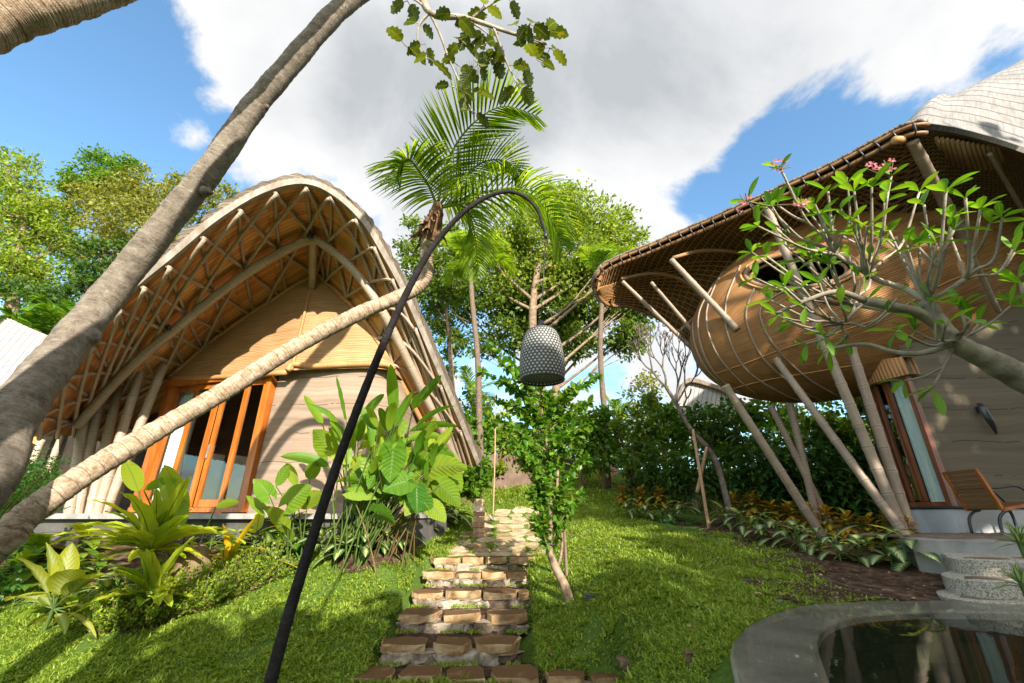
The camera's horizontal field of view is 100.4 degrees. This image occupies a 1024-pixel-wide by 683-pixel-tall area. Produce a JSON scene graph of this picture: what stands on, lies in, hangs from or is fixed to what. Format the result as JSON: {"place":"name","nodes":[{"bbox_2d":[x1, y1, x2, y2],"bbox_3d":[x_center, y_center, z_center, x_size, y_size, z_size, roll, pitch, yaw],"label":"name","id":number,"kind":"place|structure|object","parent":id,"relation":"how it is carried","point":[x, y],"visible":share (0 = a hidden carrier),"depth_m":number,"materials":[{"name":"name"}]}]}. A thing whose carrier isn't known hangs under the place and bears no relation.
{"place":"outdoors","nodes":[
{"label":"outdoors","id":0,"kind":"place"},
{"bbox_2d":[0,467,906,682],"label":"ground","id":1,"kind":"structure","parent":0,"point":[723,675],"depth_m":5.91,"materials":[{"name":"plant"}]},
{"bbox_2d":[0,316,53,469],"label":"neighbour villa","id":2,"kind":"object","parent":1,"relation":"on","point":[19,342],"visible":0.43,"depth_m":14.63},
{"bbox_2d":[0,303,56,334],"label":"fan palm","id":3,"kind":"object","parent":1,"relation":"on","point":[34,320],"visible":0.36,"depth_m":16.02,"materials":[{"name":"green plant"}]},
{"bbox_2d":[0,461,61,600],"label":"shrub","id":4,"kind":"object","parent":1,"relation":"on","point":[13,574],"visible":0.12,"depth_m":6.33,"materials":[{"name":"green plant"}]},
{"bbox_2d":[0,444,73,526],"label":"feathery shrub","id":5,"kind":"object","parent":1,"relation":"on","point":[19,493],"visible":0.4,"depth_m":5.43,"materials":[{"name":"green plant"}]},
{"bbox_2d":[19,293,74,327],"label":"fan palm","id":6,"kind":"object","parent":1,"relation":"on","point":[58,313],"visible":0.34,"depth_m":16.05,"materials":[{"name":"green plant"}]},
{"bbox_2d":[3,585,98,618],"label":"foliage plant","id":7,"kind":"object","parent":1,"relation":"on","point":[70,600],"visible":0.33,"depth_m":5.84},
{"bbox_2d":[0,140,102,314],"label":"sunny tree","id":8,"kind":"object","parent":1,"relation":"on","point":[47,229],"visible":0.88,"depth_m":22.69,"materials":[{"name":"green plant"}]},
{"bbox_2d":[4,542,117,638],"bbox_3d":[-5.899,3.346,5.598,2.071,1.317,0.968,0,-22,0],"label":"variegated plant","id":9,"kind":"object","parent":1,"relation":"on","point":[66,576],"visible":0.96,"depth_m":5.57,"materials":[{"name":"green plant"}]},
{"bbox_2d":[0,233,129,328],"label":"dark tree","id":10,"kind":"object","parent":1,"relation":"on","point":[93,271],"visible":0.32,"depth_m":18.76,"materials":[{"name":"green plant"}]},
{"bbox_2d":[0,0,136,54],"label":"overhead palm","id":11,"kind":"object","parent":1,"relation":"on","point":[24,21],"visible":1,"depth_m":2.85,"materials":[{"name":"brown plant"}]},
{"bbox_2d":[64,585,128,635],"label":"bush","id":12,"kind":"object","parent":1,"relation":"on","point":[98,605],"visible":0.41,"depth_m":5.59,"materials":[{"name":"green plant"}]},
{"bbox_2d":[44,142,151,259],"bbox_3d":[-25.871,-2.813,25.443,9.855,23.277,3.572,-4,-22,10],"label":"bright tree","id":13,"kind":"object","parent":1,"relation":"on","point":[106,157],"visible":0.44,"depth_m":28.31,"materials":[{"name":"green plant"}]},
{"bbox_2d":[74,586,141,634],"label":"bush","id":14,"kind":"object","parent":1,"relation":"on","point":[100,623],"visible":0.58,"depth_m":5.59,"materials":[{"name":"green plant"}]},
{"bbox_2d":[91,592,160,631],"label":"bush","id":15,"kind":"object","parent":1,"relation":"on","point":[124,627],"visible":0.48,"depth_m":5.64,"materials":[{"name":"green plant"}]},
{"bbox_2d":[69,536,194,616],"bbox_3d":[-5.104,3.264,5.949,1.344,1.010,1.272,12,-25,-27],"label":"birds nest fern","id":16,"kind":"object","parent":1,"relation":"on","point":[154,570],"visible":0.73,"depth_m":5.87,"materials":[{"name":"plant"}]},
{"bbox_2d":[99,575,176,629],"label":"bush","id":17,"kind":"object","parent":1,"relation":"on","point":[125,611],"visible":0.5,"depth_m":5.73,"materials":[{"name":"green plant"}]},
{"bbox_2d":[49,156,242,263],"bbox_3d":[-19.330,-1.354,20.319,10.477,16.821,5.823,-10,-24,24],"label":"olive tree","id":18,"kind":"object","parent":1,"relation":"on","point":[136,204],"visible":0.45,"depth_m":21.57,"materials":[{"name":"green plant"}]},
{"bbox_2d":[113,580,189,626],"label":"bush","id":19,"kind":"object","parent":1,"relation":"on","point":[154,620],"visible":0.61,"depth_m":5.72,"materials":[{"name":"green plant"}]},
{"bbox_2d":[129,568,208,621],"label":"bush","id":20,"kind":"object","parent":1,"relation":"on","point":[173,613],"visible":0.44,"depth_m":5.92,"materials":[{"name":"green plant"}]},
{"bbox_2d":[121,461,238,555],"bbox_3d":[-5.265,2.786,6.458,1.831,1.814,1.395,-20,-29,41],"label":"young banana","id":21,"kind":"object","parent":1,"relation":"on","point":[168,481],"visible":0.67,"depth_m":6.53,"materials":[{"name":"green plant"}]},
{"bbox_2d":[0,0,369,508],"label":"leaning tree","id":22,"kind":"object","parent":1,"relation":"on","point":[37,380],"visible":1,"depth_m":4.08,"materials":[{"name":"grey plant"}]},
{"bbox_2d":[164,543,212,597],"bbox_3d":[-5.032,3.696,6.576,0.743,1.059,0.685,0,-22,0],"label":"boulder","id":23,"kind":"object","parent":1,"relation":"on","point":[192,560],"visible":0.24,"depth_m":6.51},
{"bbox_2d":[148,563,228,615],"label":"bush","id":24,"kind":"object","parent":1,"relation":"on","point":[181,600],"visible":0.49,"depth_m":6.01,"materials":[{"name":"green plant"}]},
{"bbox_2d":[170,565,240,613],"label":"bush","id":25,"kind":"object","parent":1,"relation":"on","point":[199,607],"visible":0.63,"depth_m":6.11,"materials":[{"name":"green plant"}]},
{"bbox_2d":[0,538,415,585],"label":"soil bed","id":26,"kind":"object","parent":1,"relation":"on","point":[122,560],"visible":0.17,"depth_m":7.47,"materials":[{"name":"soil"}]},
{"bbox_2d":[0,548,46,583],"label":"foliage plant","id":27,"kind":"object","parent":26,"relation":"on","point":[26,554],"visible":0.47,"depth_m":6.91,"materials":[{"name":"green plant"}]},
{"bbox_2d":[8,533,65,556],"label":"foliage plant","id":28,"kind":"object","parent":26,"relation":"on","point":[33,544],"visible":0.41,"depth_m":7.30,"materials":[{"name":"green plant"}]},
{"bbox_2d":[38,523,118,552],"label":"foliage plant","id":29,"kind":"object","parent":26,"relation":"on","point":[91,543],"visible":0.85,"depth_m":7.50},
{"bbox_2d":[37,475,245,563],"bbox_3d":[-5.351,2.619,6.287,2.695,1.238,1.581,10,-24,-24],"label":"birds nest fern","id":30,"kind":"object","parent":26,"relation":"on","point":[154,527],"visible":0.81,"depth_m":6.19,"materials":[{"name":"plant"}]},
{"bbox_2d":[177,559,243,607],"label":"bush","id":31,"kind":"object","parent":1,"relation":"on","point":[219,588],"visible":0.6,"depth_m":6.21,"materials":[{"name":"green plant"}]},
{"bbox_2d":[214,550,275,597],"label":"bush","id":32,"kind":"object","parent":1,"relation":"on","point":[238,593],"visible":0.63,"depth_m":6.55,"materials":[{"name":"green plant"}]},
{"bbox_2d":[209,513,296,568],"bbox_3d":[-4.254,3.308,6.736,1.670,1.130,0.652,0,-22,0],"label":"yellow bromeliad","id":33,"kind":"object","parent":1,"relation":"on","point":[237,542],"visible":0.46,"depth_m":6.82,"materials":[{"name":"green plant"}]},
{"bbox_2d":[28,173,484,547],"bbox_3d":[-8.144,2.536,12.414,14.912,8.112,12.008,0,-22,0],"label":"arched villa","id":34,"kind":"object","parent":1,"relation":"on","point":[229,287],"visible":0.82,"depth_m":9.75,"materials":[{"name":"wood"}]},
{"bbox_2d":[143,386,195,505],"bbox_3d":[-8.054,2.434,10.125,0.698,2.784,0.066,-5,-22,13],"label":"door","id":35,"kind":"structure","parent":34,"relation":"in","point":[178,392],"depth_m":10.13,"materials":[{"name":"orange wood"}]},
{"bbox_2d":[173,383,218,506],"bbox_3d":[-7.359,2.336,9.880,0.768,2.784,0.066,-5,-22,13],"label":"door","id":36,"kind":"structure","parent":34,"relation":"in","point":[198,388],"depth_m":9.83,"materials":[{"name":"orange wood"}]},
{"bbox_2d":[193,390,244,506],"bbox_3d":[-6.609,2.287,9.758,0.737,2.784,0.117,-5,-22,13],"label":"door","id":37,"kind":"structure","parent":34,"relation":"in","point":[198,502],"depth_m":9.64,"materials":[{"name":"orange wood"}]},
{"bbox_2d":[218,379,266,506],"bbox_3d":[-5.968,2.204,9.549,0.605,2.784,0.066,-5,-22,13],"label":"door","id":38,"kind":"structure","parent":34,"relation":"in","point":[242,413],"depth_m":9.54,"materials":[{"name":"orange wood"}]},
{"bbox_2d":[221,545,298,590],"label":"bush","id":39,"kind":"object","parent":1,"relation":"on","point":[255,576],"visible":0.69,"depth_m":6.65,"materials":[{"name":"green plant"}]},
{"bbox_2d":[238,534,299,582],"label":"bush","id":40,"kind":"object","parent":1,"relation":"on","point":[268,568],"visible":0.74,"depth_m":6.86,"materials":[{"name":"green plant"}]},
{"bbox_2d":[246,461,321,560],"bbox_3d":[-3.790,2.884,7.129,1.162,1.671,1.062,15,-26,-34],"label":"elephant ear","id":41,"kind":"object","parent":1,"relation":"on","point":[296,496],"visible":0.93,"depth_m":7.18},
{"bbox_2d":[0,57,590,563],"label":"bent palm","id":42,"kind":"object","parent":1,"relation":"on","point":[24,519],"visible":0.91,"depth_m":5.30,"materials":[{"name":"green plant"}]},
{"bbox_2d":[280,364,463,586],"bbox_3d":[-2.230,2.323,7.309,2.821,3.423,2.088,-10,-24,24],"label":"heliconia clump","id":43,"kind":"object","parent":1,"relation":"on","point":[369,429],"visible":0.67,"depth_m":7.28,"materials":[{"name":"green plant"}]},
{"bbox_2d":[312,429,467,574],"bbox_3d":[-2.080,2.805,7.452,2.718,2.342,1.731,0,-22,0],"label":"elephant ear","id":44,"kind":"object","parent":1,"relation":"on","point":[437,492],"visible":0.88,"depth_m":7.14},
{"bbox_2d":[263,190,547,682],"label":"lantern pole","id":45,"kind":"object","parent":1,"relation":"on","point":[280,644],"visible":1,"depth_m":2.34,"materials":[{"name":"black metal"}]},
{"bbox_2d":[519,238,564,386],"bbox_3d":[0.205,-0.274,3.074,0.310,1.157,0.310,0,-22,0],"label":"hanging lantern","id":46,"kind":"object","parent":45,"relation":"hanging from","point":[542,362],"visible":1,"depth_m":2.82,"materials":[{"name":"black metal"}]},
{"bbox_2d":[392,213,486,392],"bbox_3d":[-3.351,-0.627,18.401,4.542,12.886,3.690,0,-22,0],"label":"airy tree","id":47,"kind":"object","parent":1,"relation":"on","point":[451,294],"visible":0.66,"depth_m":18.64,"materials":[{"name":"green plant"}]},
{"bbox_2d":[435,230,516,477],"bbox_3d":[-1.444,0.201,15.098,3.328,9.174,3.567,0,-22,0],"label":"slim palm","id":48,"kind":"object","parent":1,"relation":"on","point":[458,238],"visible":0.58,"depth_m":16.00,"materials":[{"name":"green plant"}]},
{"bbox_2d":[458,381,496,428],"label":"shrub","id":49,"kind":"object","parent":1,"relation":"on","point":[487,406],"visible":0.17,"depth_m":15.93,"materials":[{"name":"green plant"}]},
{"bbox_2d":[460,455,496,500],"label":"shrub","id":50,"kind":"object","parent":1,"relation":"on","point":[471,487],"visible":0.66,"depth_m":11.69,"materials":[{"name":"green plant"}]},
{"bbox_2d":[457,364,499,410],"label":"tree","id":51,"kind":"object","parent":1,"relation":"on","point":[465,371],"visible":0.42,"depth_m":18.54,"materials":[{"name":"green plant"}]},
{"bbox_2d":[472,499,485,537],"bbox_3d":[-0.779,4.188,9.986,0.299,0.969,0.300,0,-22,0],"label":"brick post","id":52,"kind":"object","parent":1,"relation":"on","point":[478,523],"visible":0.87,"depth_m":9.89,"materials":[{"name":"stone"}]},
{"bbox_2d":[463,407,498,454],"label":"shrub","id":53,"kind":"object","parent":1,"relation":"on","point":[488,434],"visible":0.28,"depth_m":14.19,"materials":[{"name":"green plant"}]},
{"bbox_2d":[350,555,618,682],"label":"stone staircase","id":54,"kind":"structure","parent":1,"relation":"on","point":[492,648],"depth_m":5.93,"materials":[{"name":"stone"}]},
{"bbox_2d":[475,406,534,475],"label":"shrub","id":55,"kind":"object","parent":1,"relation":"on","point":[501,463],"visible":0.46,"depth_m":14.86,"materials":[{"name":"green plant"}]},
{"bbox_2d":[484,454,578,488],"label":"garden wall","id":56,"kind":"structure","parent":1,"relation":"on","point":[510,478],"depth_m":14.81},
{"bbox_2d":[475,342,602,602],"bbox_3d":[0.501,1.879,7.083,2.322,4.430,1.149,0,-22,0],"label":"lime sapling","id":57,"kind":"object","parent":1,"relation":"on","point":[547,528],"visible":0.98,"depth_m":7.00,"materials":[{"name":"green plant"}]},
{"bbox_2d":[421,252,657,458],"bbox_3d":[1.704,0.563,22.537,13.058,12.551,6.557,0,-22,0],"label":"shade tree","id":58,"kind":"object","parent":1,"relation":"on","point":[513,317],"visible":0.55,"depth_m":21.75,"materials":[{"name":"green plant"}]},
{"bbox_2d":[436,170,650,435],"bbox_3d":[1.655,-1.311,21.315,12.774,15.147,6.787,0,-22,0],"label":"spreading tree","id":59,"kind":"object","parent":1,"relation":"on","point":[519,237],"visible":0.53,"depth_m":21.77,"materials":[{"name":"green plant"}]},
{"bbox_2d":[550,402,609,490],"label":"shrub","id":60,"kind":"object","parent":1,"relation":"on","point":[579,448],"visible":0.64,"depth_m":14.41,"materials":[{"name":"green plant"}]},
{"bbox_2d":[570,241,637,486],"bbox_3d":[3.869,0.336,16.658,2.826,10.130,2.616,9,-24,-22],"label":"slim palm","id":61,"kind":"object","parent":1,"relation":"on","point":[598,254],"visible":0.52,"depth_m":17.54,"materials":[{"name":"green plant"}]},
{"bbox_2d":[580,403,628,489],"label":"shrub","id":62,"kind":"object","parent":1,"relation":"on","point":[599,440],"visible":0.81,"depth_m":14.58,"materials":[{"name":"green plant"}]},
{"bbox_2d":[607,405,659,490],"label":"shrub","id":63,"kind":"object","parent":1,"relation":"on","point":[614,422],"visible":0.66,"depth_m":14.64,"materials":[{"name":"green plant"}]},
{"bbox_2d":[616,439,665,503],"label":"shrub","id":64,"kind":"object","parent":1,"relation":"on","point":[637,474],"visible":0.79,"depth_m":12.69,"materials":[{"name":"green plant"}]},
{"bbox_2d":[616,368,668,465],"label":"shrub","id":65,"kind":"object","parent":1,"relation":"on","point":[645,380],"visible":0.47,"depth_m":22.63,"materials":[{"name":"green plant"}]},
{"bbox_2d":[624,387,680,488],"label":"shrub","id":66,"kind":"object","parent":1,"relation":"on","point":[648,398],"visible":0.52,"depth_m":14.82,"materials":[{"name":"green plant"}]},
{"bbox_2d":[636,440,690,508],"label":"shrub","id":67,"kind":"object","parent":1,"relation":"on","point":[668,480],"visible":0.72,"depth_m":12.43,"materials":[{"name":"green plant"}]},
{"bbox_2d":[641,401,701,496],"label":"shrub","id":68,"kind":"object","parent":1,"relation":"on","point":[675,434],"visible":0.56,"depth_m":14.19,"materials":[{"name":"green plant"}]},
{"bbox_2d":[659,444,714,508],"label":"ginger plant","id":69,"kind":"object","parent":1,"relation":"on","point":[698,496],"visible":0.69,"depth_m":12.10,"materials":[{"name":"green plant"}]},
{"bbox_2d":[669,400,738,500],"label":"shrub","id":70,"kind":"object","parent":1,"relation":"on","point":[717,414],"visible":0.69,"depth_m":13.71,"materials":[{"name":"green plant"}]},
{"bbox_2d":[680,441,738,510],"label":"ginger plant","id":71,"kind":"object","parent":1,"relation":"on","point":[716,482],"visible":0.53,"depth_m":11.90,"materials":[{"name":"green plant"}]},
{"bbox_2d":[706,450,758,510],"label":"ginger plant","id":72,"kind":"object","parent":1,"relation":"on","point":[731,482],"visible":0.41,"depth_m":11.56,"materials":[{"name":"green plant"}]},
{"bbox_2d":[708,393,773,502],"bbox_3d":[7.431,3.454,13.716,2.045,3.550,2.212,0,-22,0],"label":"shrub","id":73,"kind":"object","parent":1,"relation":"on","point":[751,410],"visible":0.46,"depth_m":13.67,"materials":[{"name":"green plant"}]},
{"bbox_2d":[718,446,776,515],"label":"ginger plant","id":74,"kind":"object","parent":1,"relation":"on","point":[743,480],"visible":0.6,"depth_m":11.20,"materials":[{"name":"green plant"}]},
{"bbox_2d":[725,435,795,519],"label":"ginger plant","id":75,"kind":"object","parent":1,"relation":"on","point":[753,464],"visible":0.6,"depth_m":10.89,"materials":[{"name":"green plant"}]},
{"bbox_2d":[729,398,798,513],"bbox_3d":[8.944,3.863,14.648,1.921,4.243,2.019,0,-22,0],"label":"shrub","id":76,"kind":"object","parent":1,"relation":"on","point":[781,413],"visible":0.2,"depth_m":14.78,"materials":[{"name":"green plant"}]},
{"bbox_2d":[750,444,817,518],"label":"ginger plant","id":77,"kind":"object","parent":1,"relation":"on","point":[772,478],"visible":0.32,"depth_m":10.51,"materials":[{"name":"green plant"}]},
{"bbox_2d":[590,58,1023,535],"bbox_3d":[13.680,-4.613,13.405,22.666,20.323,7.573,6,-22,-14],"label":"pod villa","id":78,"kind":"object","parent":1,"relation":"on","point":[690,278],"visible":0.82,"depth_m":8.85,"materials":[{"name":"wood"}]},
{"bbox_2d":[739,250,859,291],"bbox_3d":[6.249,-1.547,9.340,2.217,1.135,0.495,-12,-25,27],"label":"window","id":79,"kind":"structure","parent":78,"relation":"in","point":[847,274],"depth_m":9.45,"materials":[{"name":"brown wood"}]},
{"bbox_2d":[873,383,923,501],"bbox_3d":[7.862,2.009,8.700,0.060,2.350,0.240,3,-22,-7],"label":"door","id":80,"kind":"structure","parent":78,"relation":"in","point":[896,451],"depth_m":8.66,"materials":[{"name":"red wood"}]},
{"bbox_2d":[884,382,928,500],"bbox_3d":[7.907,1.875,8.364,0.060,2.350,0.435,3,-22,-7],"label":"door","id":81,"kind":"structure","parent":78,"relation":"in","point":[896,411],"depth_m":8.50,"materials":[{"name":"red wood"}]},
{"bbox_2d":[768,401,846,489],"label":"shrub","id":82,"kind":"object","parent":1,"relation":"on","point":[799,411],"visible":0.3,"depth_m":15.24,"materials":[{"name":"green plant"}]},
{"bbox_2d":[672,518,944,603],"bbox_3d":[5.251,3.550,7.439,4.899,0.815,5.950,0,-22,0],"label":"soil bed","id":83,"kind":"object","parent":1,"relation":"on","point":[893,584],"visible":0.35,"depth_m":5.63,"materials":[{"name":"soil"}]},
{"bbox_2d":[627,320,736,526],"bbox_3d":[4.063,1.863,10.338,1.976,5.047,0.915,0,-22,0],"label":"bare frangipani","id":84,"kind":"object","parent":83,"relation":"on","point":[721,477],"visible":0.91,"depth_m":10.70,"materials":[{"name":"brown plant"}]},
{"bbox_2d":[771,520,827,553],"bbox_3d":[4.813,3.345,7.250,0.821,0.570,0.881,-15,-26,33],"label":"dieffenbachia","id":85,"kind":"object","parent":83,"relation":"on","point":[795,536],"visible":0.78,"depth_m":7.26,"materials":[{"name":"green plant"}]},
{"bbox_2d":[756,432,846,514],"bbox_3d":[7.086,3.242,10.280,1.482,2.164,1.764,4,-22,-10],"label":"ginger plant","id":86,"kind":"object","parent":83,"relation":"on","point":[814,473],"visible":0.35,"depth_m":10.18,"materials":[{"name":"green plant"}]},
{"bbox_2d":[812,505,845,538],"bbox_3d":[6.076,3.506,8.183,0.456,0.705,0.465,-3,-22,8],"label":"croton","id":87,"kind":"object","parent":83,"relation":"on","point":[829,527],"visible":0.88,"depth_m":8.16,"materials":[{"name":"yellow plant"}]},
{"bbox_2d":[803,525,867,560],"bbox_3d":[4.945,3.128,6.530,0.838,0.594,0.759,5,-22,-12],"label":"dieffenbachia","id":88,"kind":"object","parent":83,"relation":"on","point":[822,555],"visible":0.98,"depth_m":6.46,"materials":[{"name":"green plant"}]},
{"bbox_2d":[846,528,915,564],"bbox_3d":[5.459,3.065,6.245,0.939,0.607,0.955,7,-23,-18],"label":"dieffenbachia","id":89,"kind":"object","parent":83,"relation":"on","point":[900,554],"visible":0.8,"depth_m":6.11,"materials":[{"name":"green plant"}]},
{"bbox_2d":[866,524,940,571],"bbox_3d":[5.620,2.923,5.957,0.939,0.665,0.850,1,-22,-2],"label":"dieffenbachia","id":90,"kind":"object","parent":83,"relation":"on","point":[899,566],"visible":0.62,"depth_m":5.88,"materials":[{"name":"green plant"}]},
{"bbox_2d":[773,436,864,523],"bbox_3d":[7.362,3.267,10.165,1.698,2.118,1.663,-7,-23,17],"label":"ginger plant","id":91,"kind":"object","parent":1,"relation":"on","point":[813,454],"visible":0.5,"depth_m":9.96,"materials":[{"name":"green plant"}]},
{"bbox_2d":[800,417,864,527],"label":"shrub","id":92,"kind":"object","parent":1,"relation":"on","point":[840,434],"visible":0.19,"depth_m":12.17,"materials":[{"name":"green plant"}]},
{"bbox_2d":[809,400,873,502],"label":"shrub","id":93,"kind":"object","parent":1,"relation":"on","point":[844,421],"visible":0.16,"depth_m":14.63,"materials":[{"name":"green plant"}]},
{"bbox_2d":[813,451,878,528],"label":"ginger plant","id":94,"kind":"object","parent":1,"relation":"on","point":[851,486],"visible":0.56,"depth_m":9.64,"materials":[{"name":"green plant"}]},
{"bbox_2d":[819,453,886,529],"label":"ginger plant","id":95,"kind":"object","parent":1,"relation":"on","point":[858,500],"visible":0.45,"depth_m":9.52,"materials":[{"name":"green plant"}]},
{"bbox_2d":[834,435,881,530],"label":"shrub","id":96,"kind":"object","parent":1,"relation":"on","point":[860,458],"visible":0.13,"depth_m":10.89,"materials":[{"name":"green plant"}]},
{"bbox_2d":[728,153,1023,415],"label":"frangipani tree","id":97,"kind":"object","parent":1,"relation":"on","point":[1006,370],"visible":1,"depth_m":2.53,"materials":[{"name":"green plant"}]},
{"bbox_2d":[730,601,1023,682],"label":"stone pond","id":98,"kind":"structure","parent":1,"relation":"on","point":[911,642],"depth_m":3.83,"materials":[{"name":"grey stone"}]},
{"bbox_2d":[895,537,1020,573],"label":"terrace","id":99,"kind":"structure","parent":1,"relation":"on","point":[923,563],"depth_m":5.70,"materials":[{"name":"grey concrete"}]},
{"bbox_2d":[860,533,1023,540],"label":"terrace paving","id":100,"kind":"structure","parent":99,"relation":"on","point":[996,536],"depth_m":6.44,"materials":[{"name":"concrete"}]},
{"bbox_2d":[941,469,1023,534],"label":"lounge chair","id":101,"kind":"object","parent":100,"relation":"on","point":[975,502],"visible":0.94,"depth_m":7.10,"materials":[{"name":"brown wood"}]},
{"bbox_2d":[936,553,1023,604],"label":"pebble steps","id":102,"kind":"structure","parent":1,"relation":"on","point":[968,577],"depth_m":4.73,"materials":[{"name":"stone"}]},
{"bbox_2d":[386,0,568,128],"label":"breadfruit branch","id":103,"kind":"object","parent":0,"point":[533,47],"visible":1,"depth_m":4.39,"materials":[{"name":"green plant"}]},
{"bbox_2d":[448,506,545,562],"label":"path","id":104,"kind":"structure","parent":0,"point":[502,541],"depth_m":9.51,"materials":[{"name":"stone"}]},
{"bbox_2d":[0,0,1023,468],"label":"sky","id":105,"kind":"structure","parent":0,"point":[674,108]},
{"bbox_2d":[668,378,745,421],"bbox_3d":[11.877,4.150,26.881,5.806,3.147,5.000,0,-22,0],"label":"distant villa","id":106,"kind":"object","parent":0,"point":[702,391],"visible":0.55,"depth_m":24.89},
{"bbox_3d":[3.987,1.920,3.107,0.280,0.462,0.280,0,-22,0],"label":"plant pot","id":107,"kind":"object","parent":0,"visible":0},
{"bbox_2d":[986,521,1023,557],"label":"spider plant","id":108,"kind":"object","parent":107,"relation":"in","point":[1018,534],"visible":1,"depth_m":3.32,"materials":[{"name":"green plant"}]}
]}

